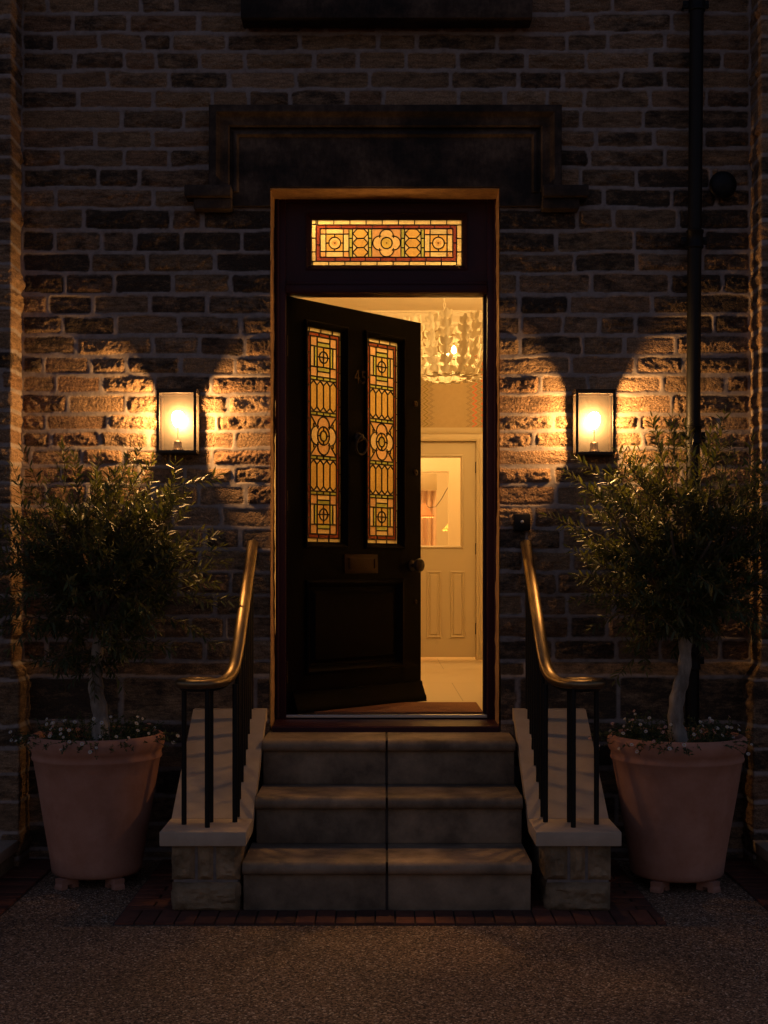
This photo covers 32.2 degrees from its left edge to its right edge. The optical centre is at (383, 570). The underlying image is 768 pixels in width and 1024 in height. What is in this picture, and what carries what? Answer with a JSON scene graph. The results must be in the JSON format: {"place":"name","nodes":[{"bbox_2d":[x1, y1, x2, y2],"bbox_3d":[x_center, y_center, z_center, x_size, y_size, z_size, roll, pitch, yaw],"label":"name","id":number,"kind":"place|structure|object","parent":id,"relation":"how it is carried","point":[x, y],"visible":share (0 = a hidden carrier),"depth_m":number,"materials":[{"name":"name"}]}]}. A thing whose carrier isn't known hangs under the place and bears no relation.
{"place":"outdoors","nodes":[
{"label":"outdoors","id":0,"kind":"place"},
{"bbox_2d":[0,860,767,1023],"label":"ground","id":1,"kind":"structure","parent":0,"point":[69,955],"depth_m":4.63,"materials":[{"name":"stone"}]},
{"bbox_2d":[0,840,17,876],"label":"stone kerb","id":2,"kind":"structure","parent":1,"relation":"on","point":[8,849],"depth_m":6.07,"materials":[{"name":"grey stone"}]},
{"bbox_2d":[0,859,50,916],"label":"brick edging","id":3,"kind":"object","parent":1,"relation":"on","point":[17,883],"visible":0.53,"depth_m":5.92,"materials":[{"name":"brick"}]},
{"bbox_2d":[54,878,78,890],"bbox_3d":[-1.385,1.362,5.812,0.048,0.044,0.095,0,0,37],"label":"pot foot","id":4,"kind":"object","parent":1,"relation":"on","point":[61,884],"visible":0.94,"depth_m":5.79},
{"bbox_2d":[105,877,124,890],"bbox_3d":[-1.175,1.362,5.814,0.048,0.044,0.095,0,0,-38],"label":"pot foot","id":5,"kind":"object","parent":1,"relation":"on","point":[115,884],"visible":0.94,"depth_m":5.78},
{"bbox_2d":[0,0,767,865],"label":"stone house","id":6,"kind":"structure","parent":1,"relation":"on","point":[264,226],"depth_m":6.42,"materials":[{"name":"stone"}]},
{"bbox_2d":[156,388,199,454],"bbox_3d":[-0.981,-0.710,6.349,0.192,0.303,0.125,0,0,0],"label":"wall lantern","id":7,"kind":"object","parent":6,"relation":"attached to","point":[180,423],"depth_m":6.41,"materials":[{"name":"clear glass"}]},
{"bbox_2d":[286,296,426,713],"bbox_3d":[-0.132,-0.325,6.970,0.120,2.087,1.012,0,0,43],"label":"front door","id":8,"kind":"structure","parent":6,"relation":"in","point":[355,565],"depth_m":6.95,"materials":[{"name":"black paint"}]},
{"bbox_2d":[421,490,435,545],"bbox_3d":[0.123,-0.067,13.902,0.845,1.544,0.084,0,0,0],"label":"curtain","id":9,"kind":"object","parent":6,"relation":"hanging from","point":[428,526],"visible":0.04,"depth_m":13.90,"materials":[{"name":"beige fabric"}]},
{"bbox_2d":[421,473,436,489],"bbox_3d":[0.074,-0.927,13.840,0.949,0.170,0.040,0,0,0],"label":"curtain pelmet","id":10,"kind":"object","parent":6,"relation":"attached to","point":[428,481],"visible":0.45,"depth_m":13.82,"materials":[{"name":"beige paint"}]},
{"bbox_2d":[421,488,447,517],"bbox_3d":[0.522,-1.309,13.000,0.464,1.582,0.200,0,0,0],"label":"pendant lamp","id":11,"kind":"object","parent":6,"relation":"hanging from","point":[426,512],"visible":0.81,"depth_m":12.96,"materials":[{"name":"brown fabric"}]},
{"bbox_2d":[404,298,482,384],"bbox_3d":[0.399,-1.675,8.752,0.587,0.851,0.588,0,0,0],"label":"leaf chandelier","id":12,"kind":"object","parent":6,"relation":"hanging from","point":[448,348],"visible":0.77,"depth_m":8.55,"materials":[{"name":"beige glass"}]},
{"bbox_2d":[421,442,475,656],"bbox_3d":[0.350,-0.174,10.874,0.814,1.755,0.058,0,0,0],"label":"inner door","id":13,"kind":"structure","parent":6,"relation":"in","point":[448,577],"depth_m":10.86,"materials":[{"name":"beige paint"}]},
{"bbox_2d":[513,514,529,530],"bbox_3d":[0.663,-0.233,6.402,0.078,0.078,0.055,0,0,0],"label":"doorbell","id":14,"kind":"object","parent":6,"relation":"attached to","point":[521,522],"visible":1,"depth_m":6.38,"materials":[{"name":"black plastic"}]},
{"bbox_2d":[572,389,615,455],"bbox_3d":[1.000,-0.706,6.349,0.192,0.308,0.125,0,0,0],"label":"wall lantern","id":15,"kind":"object","parent":6,"relation":"attached to","point":[591,422],"depth_m":6.41,"materials":[{"name":"clear glass"}]},
{"bbox_2d":[677,0,708,727],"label":"drainpipe","id":16,"kind":"object","parent":6,"relation":"attached to","point":[695,241],"visible":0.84,"depth_m":6.31,"materials":[{"name":"black metal"}]},
{"bbox_2d":[709,171,736,198],"bbox_3d":[1.624,-1.850,6.391,0.132,0.132,0.069,0,0,0],"label":"wall vent","id":17,"kind":"object","parent":6,"relation":"attached to","point":[722,184],"depth_m":6.36,"materials":[{"name":"black plastic"}]},
{"bbox_2d":[112,859,666,925],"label":"brick paving","id":18,"kind":"structure","parent":1,"relation":"on","point":[150,903],"depth_m":5.31,"materials":[{"name":"ceramic"}]},
{"bbox_2d":[159,708,266,910],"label":"stair side wall","id":19,"kind":"structure","parent":18,"relation":"on","point":[207,863],"depth_m":5.52,"materials":[{"name":"stone"}]},
{"bbox_2d":[175,540,257,827],"bbox_3d":[-0.655,0.451,5.914,0.237,1.201,1.016,0,0,13],"label":"stair railing","id":20,"kind":"object","parent":19,"relation":"on","point":[240,670],"visible":1,"depth_m":5.60,"materials":[{"name":"black metal"}]},
{"bbox_2d":[242,730,531,910],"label":"stone steps","id":21,"kind":"structure","parent":18,"relation":"on","point":[440,813],"depth_m":5.76,"materials":[{"name":"grey stone"}]},
{"bbox_2d":[512,708,621,910],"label":"stair side wall","id":22,"kind":"structure","parent":18,"relation":"on","point":[571,868],"depth_m":5.61,"materials":[{"name":"stone"}]},
{"bbox_2d":[520,540,605,827],"bbox_3d":[0.707,0.451,5.914,0.237,1.201,1.016,0,0,-13],"label":"stair railing","id":23,"kind":"object","parent":22,"relation":"on","point":[539,669],"visible":1,"depth_m":5.66,"materials":[{"name":"black metal"}]},
{"bbox_2d":[650,880,669,892],"bbox_3d":[1.194,1.362,5.762,0.048,0.044,0.095,0,0,37],"label":"pot foot","id":24,"kind":"object","parent":1,"relation":"on","point":[658,887],"visible":0.94,"depth_m":5.73},
{"bbox_2d":[696,880,720,892],"bbox_3d":[1.404,1.362,5.764,0.048,0.044,0.095,0,0,-38],"label":"pot foot","id":25,"kind":"object","parent":1,"relation":"on","point":[712,886],"visible":0.94,"depth_m":5.74},
{"bbox_2d":[724,858,767,910],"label":"brick edging","id":26,"kind":"object","parent":1,"relation":"on","point":[748,877],"visible":0.64,"depth_m":5.96,"materials":[{"name":"brick"}]},
{"bbox_2d":[752,840,767,874],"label":"stone kerb","id":27,"kind":"structure","parent":1,"relation":"on","point":[760,848],"depth_m":6.08,"materials":[{"name":"grey stone"}]},
{"bbox_2d":[310,702,482,713],"bbox_3d":[-0.010,0.717,6.950,1.020,0.015,0.500,0,0,0],"label":"door mat","id":28,"kind":"object","parent":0,"point":[435,708],"depth_m":6.81,"materials":[{"name":"brown fabric"}]},
{"bbox_3d":[-1.282,1.362,6.102,0.048,0.044,0.095,0,0,0],"label":"pot foot","id":29,"kind":"object","parent":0,"visible":0},
{"bbox_2d":[28,726,164,879],"bbox_3d":[-1.282,1.032,5.950,0.601,0.615,0.602,0,0,0],"label":"terracotta pot","id":30,"kind":"object","parent":29,"relation":"on","point":[96,814],"visible":0.88,"depth_m":5.74,"materials":[{"name":"ceramic"}]},
{"bbox_2d":[8,709,179,759],"bbox_3d":[-1.287,0.708,5.958,0.751,0.163,0.770,0,0,43],"label":"daisy plant","id":31,"kind":"object","parent":30,"relation":"in","point":[135,730],"visible":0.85,"depth_m":5.86,"materials":[{"name":"green plant"}]},
{"bbox_2d":[0,435,239,740],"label":"olive tree","id":32,"kind":"object","parent":30,"relation":"on","point":[133,553],"visible":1,"depth_m":5.82,"materials":[{"name":"green plant"}]},
{"bbox_3d":[1.298,1.362,6.053,0.048,0.044,0.095,0,0,0],"label":"pot foot","id":33,"kind":"object","parent":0,"visible":0},
{"bbox_2d":[607,727,747,882],"bbox_3d":[1.297,1.032,5.900,0.611,0.615,0.612,0,0,0],"label":"terracotta pot","id":34,"kind":"object","parent":33,"relation":"on","point":[677,809],"visible":0.87,"depth_m":5.69,"materials":[{"name":"ceramic"}]},
{"bbox_2d":[539,403,767,742],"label":"olive tree","id":35,"kind":"object","parent":34,"relation":"on","point":[703,581],"visible":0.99,"depth_m":5.80,"materials":[{"name":"green plant"}]},
{"bbox_2d":[589,708,758,755],"bbox_3d":[1.292,0.699,5.906,0.780,0.172,0.793,0,0,0],"label":"daisy plant","id":36,"kind":"object","parent":34,"relation":"in","point":[634,731],"visible":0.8,"depth_m":5.80,"materials":[{"name":"green plant"}]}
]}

